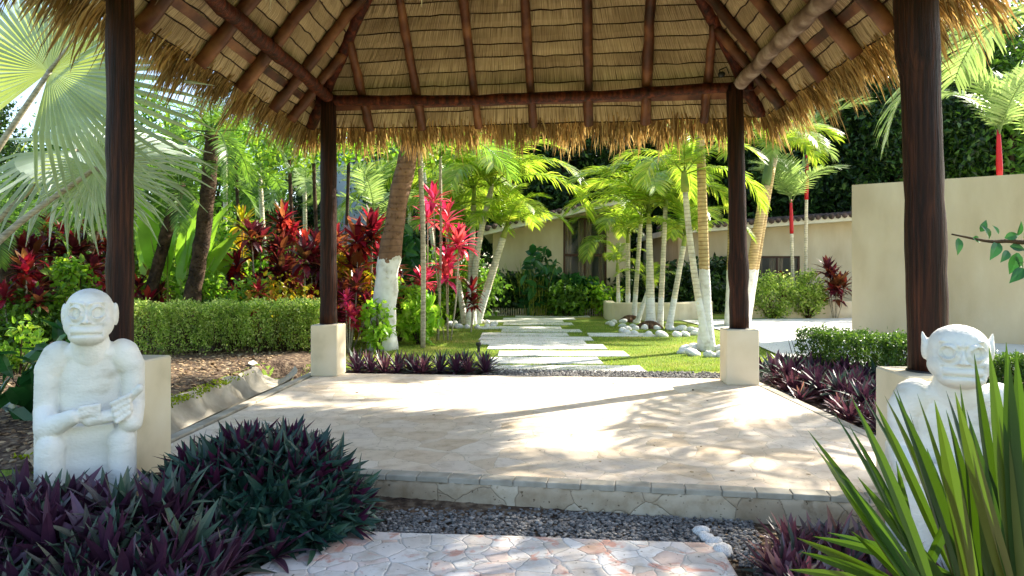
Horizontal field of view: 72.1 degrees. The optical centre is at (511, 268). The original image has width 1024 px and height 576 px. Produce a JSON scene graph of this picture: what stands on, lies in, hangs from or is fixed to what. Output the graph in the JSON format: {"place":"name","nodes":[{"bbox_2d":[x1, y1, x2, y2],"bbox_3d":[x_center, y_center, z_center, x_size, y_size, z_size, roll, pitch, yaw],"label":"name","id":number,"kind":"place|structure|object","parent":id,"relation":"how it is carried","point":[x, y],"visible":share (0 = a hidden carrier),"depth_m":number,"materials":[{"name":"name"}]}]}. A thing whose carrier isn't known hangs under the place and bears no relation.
{"place":"outdoors","nodes":[
{"label":"outdoors","id":0,"kind":"place"},
{"bbox_2d":[48,334,256,349],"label":"back garden soil","id":1,"kind":"structure","parent":0,"point":[202,347],"depth_m":12.99,"materials":[{"name":"brown soil"}]},
{"bbox_2d":[0,247,56,345],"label":"cordyline plant","id":2,"kind":"object","parent":1,"relation":"on","point":[25,261],"visible":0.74,"depth_m":12.32,"materials":[{"name":"plant"}]},
{"bbox_2d":[0,170,92,338],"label":"palm tree","id":3,"kind":"object","parent":1,"relation":"on","point":[5,258],"visible":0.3,"depth_m":12.89,"materials":[{"name":"green plant"}]},
{"bbox_2d":[14,209,100,341],"bbox_3d":[-9.550,0.155,14.506,1.894,2.801,1.429,0,0,0],"label":"cordyline plant","id":4,"kind":"object","parent":1,"relation":"on","point":[73,240],"visible":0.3,"depth_m":14.40,"materials":[{"name":"plant"}]},
{"bbox_2d":[40,251,101,341],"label":"garden shrub","id":5,"kind":"object","parent":1,"relation":"on","point":[65,271],"visible":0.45,"depth_m":12.82,"materials":[{"name":"green plant"}]},
{"bbox_2d":[135,196,241,332],"bbox_3d":[-6.386,-0.014,13.836,2.085,3.286,0.714,0,0,-8],"label":"broad leaf plant","id":6,"kind":"object","parent":1,"relation":"on","point":[146,242],"visible":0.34,"depth_m":13.69,"materials":[{"name":"plant"}]},
{"bbox_2d":[134,135,259,344],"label":"palm tree","id":7,"kind":"object","parent":1,"relation":"on","point":[170,220],"visible":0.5,"depth_m":13.40,"materials":[{"name":"green plant"}]},
{"bbox_2d":[168,267,235,345],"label":"garden shrub","id":8,"kind":"object","parent":1,"relation":"on","point":[210,283],"visible":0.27,"depth_m":13.45,"materials":[{"name":"green plant"}]},
{"bbox_2d":[134,86,290,347],"bbox_3d":[-5.559,-0.933,12.957,2.762,5.124,2.782,0,0,0],"label":"palm tree","id":9,"kind":"object","parent":1,"relation":"on","point":[193,288],"visible":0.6,"depth_m":12.89,"materials":[{"name":"green plant"}]},
{"bbox_2d":[162,202,289,324],"bbox_3d":[-7.820,-0.073,19.011,3.940,3.525,3.402,0,0,0],"label":"garden shrub","id":10,"kind":"object","parent":1,"relation":"on","point":[223,223],"visible":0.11,"depth_m":18.52,"materials":[{"name":"green plant"}]},
{"bbox_2d":[162,105,318,258],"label":"slender tree","id":11,"kind":"object","parent":1,"relation":"on","point":[264,155],"visible":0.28,"depth_m":15.89,"materials":[{"name":"green plant"}]},
{"bbox_2d":[214,271,291,346],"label":"garden shrub","id":12,"kind":"object","parent":1,"relation":"on","point":[234,294],"visible":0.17,"depth_m":13.06,"materials":[{"name":"green plant"}]},
{"bbox_2d":[191,128,318,265],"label":"palm tree","id":13,"kind":"object","parent":1,"relation":"on","point":[260,195],"visible":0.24,"depth_m":18.96,"materials":[{"name":"plant"}]},
{"bbox_2d":[223,239,296,313],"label":"cordyline plant","id":14,"kind":"object","parent":1,"relation":"on","point":[282,261],"visible":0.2,"depth_m":14.07,"materials":[{"name":"plant"}]},
{"bbox_2d":[231,215,302,315],"bbox_3d":[-5.013,0.229,14.444,1.610,2.654,1.473,0,0,-36],"label":"cordyline plant","id":15,"kind":"object","parent":1,"relation":"on","point":[258,232],"visible":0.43,"depth_m":14.26,"materials":[{"name":"plant"}]},
{"bbox_2d":[265,199,309,315],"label":"cordyline plant","id":16,"kind":"object","parent":1,"relation":"on","point":[286,222],"visible":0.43,"depth_m":14.92,"materials":[{"name":"plant"}]},
{"bbox_2d":[234,150,353,230],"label":"palm tree","id":17,"kind":"object","parent":1,"relation":"on","point":[306,186],"visible":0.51,"depth_m":20.93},
{"bbox_2d":[238,127,398,230],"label":"slender tree","id":18,"kind":"object","parent":1,"relation":"on","point":[346,161],"visible":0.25,"depth_m":16.76,"materials":[{"name":"green plant"}]},
{"bbox_2d":[0,350,349,471],"bbox_3d":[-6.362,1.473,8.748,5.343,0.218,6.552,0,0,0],"label":"leaf litter","id":19,"kind":"object","parent":0,"point":[191,383],"visible":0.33,"depth_m":9.80,"materials":[{"name":"plant"}]},
{"bbox_2d":[0,314,48,373],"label":"garden shrub","id":20,"kind":"object","parent":19,"relation":"on","point":[18,338],"visible":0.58,"depth_m":9.49,"materials":[{"name":"green plant"}]},
{"bbox_2d":[0,319,69,420],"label":"garden shrub","id":21,"kind":"object","parent":19,"relation":"on","point":[21,393],"visible":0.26,"depth_m":6.73,"materials":[{"name":"green plant"}]},
{"bbox_2d":[0,0,218,254],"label":"silver fan palm","id":22,"kind":"object","parent":19,"relation":"on","point":[78,170],"visible":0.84,"depth_m":6.73,"materials":[{"name":"green plant"}]},
{"bbox_2d":[134,296,319,354],"bbox_3d":[-4.958,0.971,12.006,3.482,1.042,1.178,0,0,-14],"label":"hedge","id":23,"kind":"object","parent":19,"relation":"on","point":[303,309],"visible":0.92,"depth_m":11.80,"materials":[{"name":"green plant"}]},
{"bbox_2d":[0,272,798,481],"bbox_3d":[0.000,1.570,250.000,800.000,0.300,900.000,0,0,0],"label":"ground","id":24,"kind":"structure","parent":0,"point":[578,321],"depth_m":14.42,"materials":[{"name":"plant"}]},
{"bbox_2d":[0,91,37,234],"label":"forest tree","id":25,"kind":"object","parent":24,"relation":"on","point":[7,150],"visible":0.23,"depth_m":31.31,"materials":[{"name":"green plant"}]},
{"bbox_2d":[0,281,67,349],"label":"garden shrub","id":26,"kind":"object","parent":24,"relation":"on","point":[18,308],"visible":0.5,"depth_m":12.22,"materials":[{"name":"green plant"}]},
{"bbox_2d":[16,79,218,253],"bbox_3d":[-16.555,-3.270,30.507,7.760,10.190,7.873,0,0,-23],"label":"forest tree","id":27,"kind":"object","parent":24,"relation":"on","point":[153,131],"visible":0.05,"depth_m":29.90,"materials":[{"name":"green plant"}]},
{"bbox_2d":[13,360,297,466],"bbox_3d":[-3.408,1.511,7.909,0.919,0.336,5.582,0,0,0],"label":"drain channel","id":28,"kind":"object","parent":24,"relation":"on","point":[193,406],"visible":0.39,"depth_m":8.29,"materials":[{"name":"concrete"}]},
{"bbox_2d":[135,106,288,262],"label":"forest tree","id":29,"kind":"object","parent":24,"relation":"on","point":[219,197],"visible":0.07,"depth_m":30.93,"materials":[{"name":"green plant"}]},
{"bbox_2d":[239,270,319,345],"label":"garden shrub","id":30,"kind":"object","parent":24,"relation":"on","point":[273,293],"visible":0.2,"depth_m":13.14,"materials":[{"name":"green plant"}]},
{"bbox_2d":[228,137,340,259],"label":"forest tree","id":31,"kind":"object","parent":24,"relation":"on","point":[298,209],"visible":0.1,"depth_m":34.73,"materials":[{"name":"green plant"}]},
{"bbox_2d":[280,226,346,315],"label":"cordyline plant","id":32,"kind":"object","parent":24,"relation":"on","point":[309,252],"visible":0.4,"depth_m":13.69,"materials":[{"name":"plant"}]},
{"bbox_2d":[337,264,374,347],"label":"cordyline plant","id":33,"kind":"object","parent":24,"relation":"on","point":[354,285],"visible":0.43,"depth_m":13.41,"materials":[{"name":"plant"}]},
{"bbox_2d":[337,204,386,342],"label":"cordyline plant","id":34,"kind":"object","parent":24,"relation":"on","point":[358,230],"visible":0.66,"depth_m":14.41,"materials":[{"name":"plant"}]},
{"bbox_2d":[301,154,433,230],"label":"palm tree","id":35,"kind":"object","parent":24,"relation":"on","point":[375,195],"visible":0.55,"depth_m":20.64,"materials":[{"name":"plant"}]},
{"bbox_2d":[314,142,430,250],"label":"pale building","id":36,"kind":"structure","parent":24,"relation":"on","point":[340,187],"depth_m":38.00,"materials":[{"name":"glass"}]},
{"bbox_2d":[355,296,397,352],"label":"garden shrub","id":37,"kind":"object","parent":24,"relation":"on","point":[374,336],"visible":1,"depth_m":12.85,"materials":[{"name":"green plant"}]},
{"bbox_2d":[348,224,443,295],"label":"garden shrub","id":38,"kind":"object","parent":24,"relation":"on","point":[411,258],"visible":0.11,"depth_m":17.51,"materials":[{"name":"green plant"}]},
{"bbox_2d":[337,127,468,347],"bbox_3d":[-2.145,-1.278,13.199,2.996,5.657,3.427,0,0,0],"label":"slender tree","id":39,"kind":"object","parent":24,"relation":"on","point":[423,256],"visible":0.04,"depth_m":13.56,"materials":[{"name":"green plant"}]},
{"bbox_2d":[396,284,448,345],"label":"garden shrub","id":40,"kind":"object","parent":24,"relation":"on","point":[407,328],"visible":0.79,"depth_m":14.03,"materials":[{"name":"green plant"}]},
{"bbox_2d":[339,131,531,266],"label":"forest tree","id":41,"kind":"object","parent":24,"relation":"on","point":[437,239],"visible":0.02,"depth_m":34.97,"materials":[{"name":"green plant"}]},
{"bbox_2d":[367,129,520,350],"bbox_3d":[-1.519,-1.199,13.210,3.548,5.693,4.334,0,0,37],"label":"palm tree","id":42,"kind":"object","parent":24,"relation":"on","point":[388,264],"visible":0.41,"depth_m":13.26,"materials":[{"name":"plant"}]},
{"bbox_2d":[416,180,478,340],"bbox_3d":[-1.400,-0.174,15.094,1.445,3.452,1.348,0,0,-21],"label":"cordyline plant","id":43,"kind":"object","parent":24,"relation":"on","point":[459,234],"visible":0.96,"depth_m":14.98,"materials":[{"name":"plant"}]},
{"bbox_2d":[381,129,519,340],"bbox_3d":[-1.254,-1.301,14.928,2.917,5.704,2.563,0,0,0],"label":"slender tree","id":44,"kind":"object","parent":24,"relation":"on","point":[439,154],"visible":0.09,"depth_m":14.97,"materials":[{"name":"green plant"}]},
{"bbox_2d":[404,185,514,323],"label":"palm tree","id":45,"kind":"object","parent":24,"relation":"on","point":[460,291],"visible":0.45,"depth_m":19.68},
{"bbox_2d":[406,142,528,324],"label":"palm tree","id":46,"kind":"object","parent":24,"relation":"on","point":[470,262],"visible":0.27,"depth_m":19.56,"materials":[{"name":"plant"}]},
{"bbox_2d":[426,243,512,319],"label":"garden shrub","id":47,"kind":"object","parent":24,"relation":"on","point":[496,286],"visible":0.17,"depth_m":20.67,"materials":[{"name":"green plant"}]},
{"bbox_2d":[486,267,527,314],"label":"garden shrub","id":48,"kind":"object","parent":24,"relation":"on","point":[512,304],"visible":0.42,"depth_m":23.13,"materials":[{"name":"green plant"}]},
{"bbox_2d":[417,129,597,324],"bbox_3d":[-0.361,-1.269,19.359,4.987,5.820,5.069,0,0,-35],"label":"palm tree","id":49,"kind":"object","parent":24,"relation":"on","point":[483,167],"visible":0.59,"depth_m":19.15,"materials":[{"name":"plant"}]},
{"bbox_2d":[0,0,1023,495],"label":"thatched pavilion","id":50,"kind":"structure","parent":24,"relation":"on","point":[416,74],"depth_m":8.67,"materials":[{"name":"brown wood"}]},
{"bbox_2d":[452,181,574,323],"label":"palm tree","id":51,"kind":"object","parent":24,"relation":"on","point":[505,211],"visible":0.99,"depth_m":19.46,"materials":[{"name":"plant"}]},
{"bbox_2d":[171,373,877,492],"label":"pavilion floor","id":52,"kind":"structure","parent":24,"relation":"on","point":[620,427],"depth_m":6.43,"materials":[{"name":"stone"}]},
{"bbox_2d":[171,372,875,442],"bbox_3d":[0.080,1.565,7.151,6.180,0.240,5.496,0,0,0],"label":"floor side border","id":53,"kind":"object","parent":52,"relation":"attached to","point":[185,432],"visible":0.25,"depth_m":7.20,"materials":[{"name":"concrete"}]},
{"bbox_2d":[353,469,882,503],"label":"floor edge tiles","id":54,"kind":"object","parent":52,"relation":"on","point":[662,488],"visible":0.5,"depth_m":4.70,"materials":[{"name":"stone"}]},
{"bbox_2d":[514,244,561,315],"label":"garden shrub","id":55,"kind":"object","parent":24,"relation":"on","point":[540,268],"visible":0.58,"depth_m":22.69,"materials":[{"name":"green plant"}]},
{"bbox_2d":[491,357,602,364],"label":"stepping slab","id":56,"kind":"structure","parent":24,"relation":"on","point":[561,360],"depth_m":11.57,"materials":[{"name":"stone"}]},
{"bbox_2d":[345,360,770,382],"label":"gravel bed soil","id":57,"kind":"structure","parent":24,"relation":"on","point":[471,374],"depth_m":10.24,"materials":[{"name":"brown soil"}]},
{"bbox_2d":[482,369,719,378],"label":"gravel","id":58,"kind":"structure","parent":57,"relation":"on","point":[633,373],"depth_m":10.04,"materials":[{"name":"gravel"}]},
{"bbox_2d":[484,194,633,312],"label":"cream house","id":59,"kind":"structure","parent":24,"relation":"on","point":[554,236],"depth_m":24.50,"materials":[{"name":"beige paint"}]},
{"bbox_2d":[563,218,606,291],"bbox_3d":[2.539,-0.423,24.615,1.515,2.717,0.170,0,0,0],"label":"window","id":60,"kind":"structure","parent":59,"relation":"in","point":[584,228],"depth_m":24.65,"materials":[{"name":"brown"}]},
{"bbox_2d":[540,278,587,315],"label":"garden shrub","id":61,"kind":"object","parent":24,"relation":"on","point":[561,305],"visible":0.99,"depth_m":22.34,"materials":[{"name":"green plant"}]},
{"bbox_2d":[498,351,629,356],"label":"stepping slab","id":62,"kind":"structure","parent":24,"relation":"on","point":[574,354],"depth_m":12.56,"materials":[{"name":"stone"}]},
{"bbox_2d":[499,126,665,219],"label":"forest tree","id":63,"kind":"object","parent":24,"relation":"on","point":[536,182],"visible":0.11,"depth_m":34.31,"materials":[{"name":"green plant"}]},
{"bbox_2d":[580,276,625,315],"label":"garden shrub","id":64,"kind":"object","parent":24,"relation":"on","point":[599,298],"visible":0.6,"depth_m":22.74,"materials":[{"name":"green plant"}]},
{"bbox_2d":[570,194,683,302],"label":"palm tree","id":65,"kind":"object","parent":24,"relation":"on","point":[628,211],"visible":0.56,"depth_m":20.95,"materials":[{"name":"plant"}]},
{"bbox_2d":[544,124,713,271],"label":"forest tree","id":66,"kind":"object","parent":24,"relation":"on","point":[575,162],"visible":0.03,"depth_m":37.51,"materials":[{"name":"green plant"}]},
{"bbox_2d":[589,174,693,315],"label":"palm tree","id":67,"kind":"object","parent":24,"relation":"on","point":[635,290],"visible":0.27,"depth_m":20.47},
{"bbox_2d":[604,260,681,302],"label":"garden shrub","id":68,"kind":"object","parent":24,"relation":"on","point":[642,289],"visible":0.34,"depth_m":24.11,"materials":[{"name":"green plant"}]},
{"bbox_2d":[559,150,727,321],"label":"palm tree","id":69,"kind":"object","parent":24,"relation":"on","point":[644,198],"visible":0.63,"depth_m":18.20,"materials":[{"name":"plant"}]},
{"bbox_2d":[603,301,712,320],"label":"planter wall","id":70,"kind":"structure","parent":24,"relation":"on","point":[612,310],"depth_m":20.93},
{"bbox_2d":[597,138,727,327],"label":"palm tree","id":71,"kind":"object","parent":24,"relation":"on","point":[660,315],"visible":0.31,"depth_m":18.24,"materials":[{"name":"plant"}]},
{"bbox_2d":[576,119,756,268],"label":"forest tree","id":72,"kind":"object","parent":24,"relation":"on","point":[655,210],"visible":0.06,"depth_m":35.62,"materials":[{"name":"green plant"}]},
{"bbox_2d":[619,191,755,328],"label":"palm tree","id":73,"kind":"object","parent":24,"relation":"on","point":[676,226],"visible":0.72,"depth_m":17.86,"materials":[{"name":"plant"}]},
{"bbox_2d":[608,122,769,350],"bbox_3d":[3.270,-0.600,13.195,2.921,4.504,2.889,0,0,0],"label":"palm tree","id":74,"kind":"object","parent":24,"relation":"on","point":[686,178],"visible":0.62,"depth_m":12.99,"materials":[{"name":"plant"}]},
{"bbox_2d":[666,273,725,313],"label":"garden shrub","id":75,"kind":"object","parent":24,"relation":"on","point":[718,293],"visible":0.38,"depth_m":23.94,"materials":[{"name":"green plant"}]},
{"bbox_2d":[696,134,715,351],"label":"palm tree","id":76,"kind":"object","parent":24,"relation":"on","point":[704,276],"visible":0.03,"depth_m":13.07,"materials":[{"name":"plant"}]},
{"bbox_2d":[636,211,851,300],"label":"cream house","id":77,"kind":"structure","parent":24,"relation":"on","point":[829,234],"depth_m":26.50,"materials":[{"name":"beige paint"}]},
{"bbox_2d":[715,119,844,322],"bbox_3d":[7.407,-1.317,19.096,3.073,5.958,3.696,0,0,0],"label":"palm tree","id":78,"kind":"object","parent":24,"relation":"on","point":[753,253],"visible":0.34,"depth_m":19.02,"materials":[{"name":"plant"}]},
{"bbox_2d":[753,269,806,318],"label":"garden shrub","id":79,"kind":"object","parent":24,"relation":"on","point":[767,280],"visible":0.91,"depth_m":21.50,"materials":[{"name":"green plant"}]},
{"bbox_2d":[690,87,883,218],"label":"forest tree","id":80,"kind":"object","parent":24,"relation":"on","point":[752,155],"visible":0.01,"depth_m":33.66,"materials":[{"name":"green plant"}]},
{"bbox_2d":[748,149,850,281],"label":"palm tree","id":81,"kind":"object","parent":24,"relation":"on","point":[791,174],"visible":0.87,"depth_m":22.28,"materials":[{"name":"green plant"}]},
{"bbox_2d":[752,301,851,317],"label":"planter wall","id":82,"kind":"structure","parent":24,"relation":"on","point":[845,312],"depth_m":21.79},
{"bbox_2d":[791,268,829,317],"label":"garden shrub","id":83,"kind":"object","parent":24,"relation":"on","point":[817,294],"visible":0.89,"depth_m":21.54,"materials":[{"name":"green plant"}]},
{"bbox_2d":[753,96,872,285],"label":"palm tree","id":84,"kind":"object","parent":24,"relation":"on","point":[818,120],"visible":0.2,"depth_m":22.75,"materials":[{"name":"green plant"}]},
{"bbox_2d":[813,255,851,317],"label":"cordyline plant","id":85,"kind":"object","parent":24,"relation":"on","point":[834,284],"visible":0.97,"depth_m":21.48,"materials":[{"name":"plant"}]},
{"bbox_2d":[723,61,959,216],"bbox_3d":[16.393,-5.628,33.988,10.616,14.852,9.618,0,0,-29],"label":"forest tree","id":86,"kind":"object","parent":24,"relation":"on","point":[831,190],"visible":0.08,"depth_m":31.10,"materials":[{"name":"green plant"}]},
{"bbox_2d":[783,1,1023,213],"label":"forest tree","id":87,"kind":"object","parent":24,"relation":"on","point":[971,153],"visible":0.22,"depth_m":28.45,"materials":[{"name":"green plant"}]},
{"bbox_2d":[852,174,1023,344],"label":"garden wall","id":88,"kind":"structure","parent":24,"relation":"on","point":[986,298],"depth_m":14.65,"materials":[{"name":"beige paint"}]},
{"bbox_2d":[874,1,1023,157],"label":"palm tree","id":89,"kind":"object","parent":24,"relation":"on","point":[975,60],"visible":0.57,"depth_m":11.18,"materials":[{"name":"plant"}]},
{"bbox_2d":[941,60,1023,175],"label":"palm tree","id":90,"kind":"object","parent":24,"relation":"on","point":[1000,97],"visible":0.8,"depth_m":17.28,"materials":[{"name":"green plant"}]},
{"bbox_2d":[942,20,1023,178],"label":"forest tree","id":91,"kind":"object","parent":24,"relation":"on","point":[1014,136],"visible":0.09,"depth_m":28.33,"materials":[{"name":"green plant"}]},
{"bbox_2d":[0,469,849,575],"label":"foreground soil","id":92,"kind":"structure","parent":0,"point":[390,504],"depth_m":4.72,"materials":[{"name":"grey soil"}]},
{"bbox_2d":[33,288,144,498],"bbox_3d":[-2.516,0.850,4.199,0.590,1.465,0.561,0,0,-24],"label":"monkey statue","id":93,"kind":"object","parent":92,"relation":"on","point":[89,397],"visible":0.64,"depth_m":4.12,"materials":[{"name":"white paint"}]},
{"bbox_2d":[0,456,314,575],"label":"purple rosette groundcover","id":94,"kind":"object","parent":92,"relation":"on","point":[121,529],"visible":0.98,"depth_m":3.55,"materials":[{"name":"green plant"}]},
{"bbox_2d":[136,414,387,572],"bbox_3d":[-1.577,1.373,4.340,1.605,0.908,1.394,0,0,0],"label":"rosette mound","id":95,"kind":"object","parent":92,"relation":"on","point":[305,480],"visible":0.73,"depth_m":4.11,"materials":[{"name":"green plant"}]},
{"bbox_2d":[360,479,884,528],"bbox_3d":[0.099,1.613,4.774,6.075,0.275,0.040,0,0,9],"label":"pavilion floor riser","id":96,"kind":"object","parent":92,"relation":"on","point":[689,506],"visible":0.33,"depth_m":4.67,"materials":[{"name":"stone"}]},
{"bbox_2d":[734,506,944,575],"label":"purple rosette groundcover","id":97,"kind":"object","parent":92,"relation":"on","point":[790,546],"visible":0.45,"depth_m":3.80,"materials":[{"name":"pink plant"}]},
{"bbox_2d":[788,344,1023,575],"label":"yucca plant","id":98,"kind":"object","parent":92,"relation":"on","point":[973,515],"visible":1,"depth_m":2.24,"materials":[{"name":"plant"}]},
{"bbox_2d":[885,324,1003,570],"bbox_3d":[2.363,1.014,3.728,0.665,1.436,0.571,0,0,24],"label":"monkey statue","id":99,"kind":"object","parent":92,"relation":"on","point":[948,352],"visible":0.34,"depth_m":3.68,"materials":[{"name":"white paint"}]},
{"bbox_2d":[951,220,1023,282],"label":"leafy shrub","id":100,"kind":"object","parent":92,"relation":"on","point":[1015,262],"visible":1,"depth_m":2.99,"materials":[{"name":"green plant"}]},
{"bbox_2d":[244,531,737,575],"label":"stone walkway","id":101,"kind":"structure","parent":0,"point":[399,554],"depth_m":3.89,"materials":[{"name":"stone"}]},
{"bbox_2d":[0,0,1023,267],"label":"sky","id":102,"kind":"structure","parent":0,"point":[34,108],"materials":[{"name":"white"}]},
{"bbox_2d":[301,322,793,375],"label":"lawn grass","id":103,"kind":"structure","parent":0,"point":[643,355],"depth_m":13.15,"materials":[{"name":"plant"}]},
{"bbox_2d":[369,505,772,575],"bbox_3d":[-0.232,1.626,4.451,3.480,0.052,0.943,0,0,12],"label":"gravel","id":104,"kind":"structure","parent":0,"point":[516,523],"depth_m":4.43,"materials":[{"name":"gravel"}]},
{"bbox_2d":[682,318,1023,367],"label":"driveway","id":105,"kind":"structure","parent":0,"point":[774,334],"depth_m":17.45,"materials":[{"name":"concrete"}]},
{"bbox_2d":[771,377,1023,433],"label":"garden soil","id":106,"kind":"structure","parent":0,"point":[818,405],"depth_m":7.80,"materials":[{"name":"brown soil"}]},
{"bbox_2d":[759,367,875,434],"bbox_3d":[3.690,1.457,7.015,1.484,0.502,4.576,0,0,0],"label":"purple rosette groundcover","id":107,"kind":"object","parent":106,"relation":"on","point":[790,384],"visible":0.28,"depth_m":7.52,"materials":[{"name":"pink plant"}]},
{"bbox_2d":[759,350,888,405],"bbox_3d":[3.932,1.323,8.467,1.570,0.540,2.938,0,0,0],"label":"dark rosette groundcover","id":108,"kind":"object","parent":106,"relation":"on","point":[842,376],"visible":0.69,"depth_m":8.45,"materials":[{"name":"purple plant"}]},
{"bbox_2d":[787,322,906,370],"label":"hedge","id":109,"kind":"object","parent":106,"relation":"on","point":[891,346],"visible":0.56,"depth_m":9.15,"materials":[{"name":"green plant"}]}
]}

